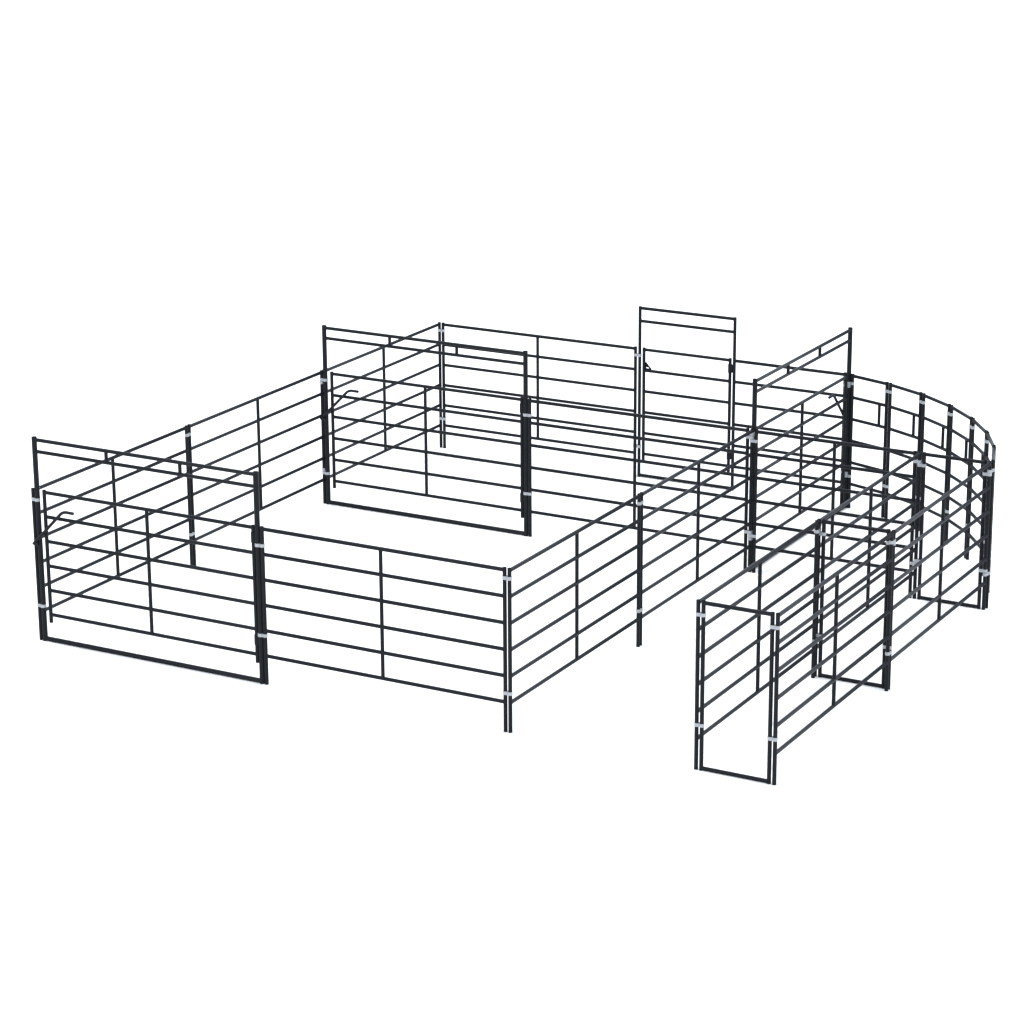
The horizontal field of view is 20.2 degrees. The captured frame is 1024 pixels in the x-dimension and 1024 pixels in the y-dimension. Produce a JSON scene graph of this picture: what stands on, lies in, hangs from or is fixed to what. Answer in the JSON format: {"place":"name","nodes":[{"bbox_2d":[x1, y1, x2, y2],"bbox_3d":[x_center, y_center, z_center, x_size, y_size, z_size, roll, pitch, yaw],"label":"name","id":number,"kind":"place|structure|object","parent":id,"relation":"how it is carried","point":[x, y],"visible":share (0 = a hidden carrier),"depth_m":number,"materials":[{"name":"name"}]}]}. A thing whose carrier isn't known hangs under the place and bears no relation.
{"place":"outdoors","nodes":[
{"label":"outdoors","id":0,"kind":"place"},
{"bbox_2d":[0,0,1023,1023],"bbox_3d":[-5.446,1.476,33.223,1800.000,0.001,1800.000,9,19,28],"label":"ground","id":1,"kind":"structure","parent":0,"point":[210,207],"depth_m":37.94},
{"bbox_2d":[31,425,195,639],"bbox_3d":[-4.680,0.206,34.222,0.121,1.829,3.142,9,19,28],"label":"livestock panel","id":2,"kind":"object","parent":1,"relation":"on","point":[113,481],"visible":0.84,"depth_m":34.12,"materials":[{"name":"metal"}]},
{"bbox_2d":[31,436,264,683],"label":"framed gate","id":3,"kind":"structure","parent":1,"relation":"on","point":[257,627],"depth_m":32.11,"materials":[{"name":"black metal"}]},
{"bbox_2d":[187,370,329,565],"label":"livestock panel","id":4,"kind":"object","parent":1,"relation":"on","point":[260,441],"visible":0.92,"depth_m":36.72,"materials":[{"name":"metal"}]},
{"bbox_2d":[320,322,442,477],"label":"livestock panel","id":5,"kind":"object","parent":1,"relation":"on","point":[385,387],"visible":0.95,"depth_m":39.37,"materials":[{"name":"metal"}]},
{"bbox_2d":[255,526,512,731],"bbox_3d":[-1.399,1.240,30.811,3.200,1.829,0.070,9,19,28],"label":"livestock panel","id":6,"kind":"object","parent":1,"relation":"on","point":[382,626],"visible":1,"depth_m":30.72,"materials":[{"name":"metal"}]},
{"bbox_2d":[320,325,528,535],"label":"framed gate","id":7,"kind":"structure","parent":1,"relation":"on","point":[523,464],"depth_m":37.21,"materials":[{"name":"black metal"}]},
{"bbox_2d":[438,322,641,453],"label":"livestock panel","id":8,"kind":"object","parent":1,"relation":"on","point":[537,377],"visible":0.9,"depth_m":39.80,"materials":[{"name":"metal"}]},
{"bbox_2d":[507,493,643,732],"bbox_3d":[0.724,1.054,31.371,0.055,1.829,3.129,9,19,28],"label":"livestock panel","id":9,"kind":"object","parent":1,"relation":"on","point":[575,584],"visible":1,"depth_m":31.22,"materials":[{"name":"metal"}]},
{"bbox_2d":[523,398,753,569],"bbox_3d":[1.548,-0.353,35.911,3.200,1.829,0.070,9,19,28],"label":"livestock panel","id":10,"kind":"object","parent":1,"relation":"on","point":[635,438],"visible":0.98,"depth_m":35.85,"materials":[{"name":"metal"}]},
{"bbox_2d":[640,428,754,645],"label":"livestock panel","id":11,"kind":"object","parent":1,"relation":"on","point":[699,531],"visible":0.99,"depth_m":33.84,"materials":[{"name":"metal"}]},
{"bbox_2d":[699,600,774,783],"bbox_3d":[2.257,1.814,28.877,0.799,1.833,0.050,9,19,28],"label":"alley frame","id":12,"kind":"object","parent":1,"relation":"on","point":[704,603],"visible":1,"depth_m":28.86,"materials":[{"name":"black metal"}]},
{"bbox_2d":[637,306,850,504],"bbox_3d":[3.074,-1.418,38.368,3.114,2.397,0.082,9,19,28],"label":"walk through panel","id":13,"kind":"object","parent":1,"relation":"on","point":[729,380],"visible":0.89,"depth_m":38.53,"materials":[{"name":"metal"}]},
{"bbox_2d":[694,520,820,769],"bbox_3d":[2.645,1.357,30.353,0.112,1.829,3.134,9,19,28],"label":"livestock panel","id":14,"kind":"object","parent":1,"relation":"on","point":[760,637],"visible":0.94,"depth_m":30.18,"materials":[{"name":"metal"}]},
{"bbox_2d":[751,327,852,570],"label":"framed gate","id":15,"kind":"structure","parent":1,"relation":"on","point":[845,420],"depth_m":36.47,"materials":[{"name":"black metal"}]},
{"bbox_2d":[767,531,895,784],"bbox_3d":[3.357,1.469,29.976,0.112,1.829,3.134,9,19,28],"label":"livestock panel","id":16,"kind":"object","parent":1,"relation":"on","point":[833,655],"visible":1,"depth_m":29.79,"materials":[{"name":"metal"}]},
{"bbox_2d":[748,429,921,597],"bbox_3d":[3.875,0.013,34.681,2.220,1.829,0.055,9,19,28],"label":"livestock panel","id":17,"kind":"object","parent":1,"relation":"on","point":[833,489],"visible":0.91,"depth_m":34.63,"materials":[{"name":"metal"}]},
{"bbox_2d":[818,519,890,688],"bbox_3d":[3.745,1.010,31.452,0.799,1.833,0.050,9,19,28],"label":"alley frame","id":18,"kind":"object","parent":1,"relation":"on","point":[822,577],"visible":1,"depth_m":31.44,"materials":[{"name":"black metal"}]},
{"bbox_2d":[845,373,891,517],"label":"curved fence panel","id":19,"kind":"object","parent":1,"relation":"on","point":[852,419],"visible":0.88,"depth_m":37.45,"materials":[{"name":"metal"}]},
{"bbox_2d":[815,451,925,676],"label":"livestock panel","id":20,"kind":"object","parent":1,"relation":"on","point":[872,508],"visible":0.95,"depth_m":32.84,"materials":[{"name":"metal"}]},
{"bbox_2d":[884,382,925,529],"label":"curved fence panel","id":21,"kind":"object","parent":1,"relation":"on","point":[913,414],"visible":0.63,"depth_m":36.97,"materials":[{"name":"metal"}]},
{"bbox_2d":[919,393,953,540],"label":"curved fence panel","id":22,"kind":"object","parent":1,"relation":"on","point":[924,418],"visible":0.73,"depth_m":36.37,"materials":[{"name":"metal"}]},
{"bbox_2d":[882,461,991,689],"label":"livestock panel","id":23,"kind":"object","parent":1,"relation":"on","point":[943,544],"visible":1,"depth_m":32.47,"materials":[{"name":"metal"}]},
{"bbox_2d":[917,452,986,608],"bbox_3d":[5.205,0.222,33.977,0.799,1.833,0.050,9,19,28],"label":"alley frame","id":24,"kind":"object","parent":1,"relation":"on","point":[919,596],"visible":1,"depth_m":33.95,"materials":[{"name":"black metal"}]},
{"bbox_2d":[944,405,974,557],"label":"curved fence panel","id":25,"kind":"object","parent":1,"relation":"on","point":[951,453],"visible":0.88,"depth_m":35.94,"materials":[{"name":"metal"}]},
{"bbox_2d":[965,418,989,559],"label":"curved fence panel","id":26,"kind":"object","parent":1,"relation":"on","point":[971,490],"visible":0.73,"depth_m":35.43,"materials":[{"name":"metal"}]},
{"bbox_2d":[982,432,995,575],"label":"curved fence panel","id":27,"kind":"object","parent":1,"relation":"on","point":[988,437],"visible":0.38,"depth_m":34.76,"materials":[{"name":"metal"}]},
{"bbox_2d":[983,446,995,607],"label":"curved fence panel","id":28,"kind":"object","parent":1,"relation":"on","point":[992,471],"visible":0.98,"depth_m":33.86,"materials":[{"name":"metal"}]}
]}

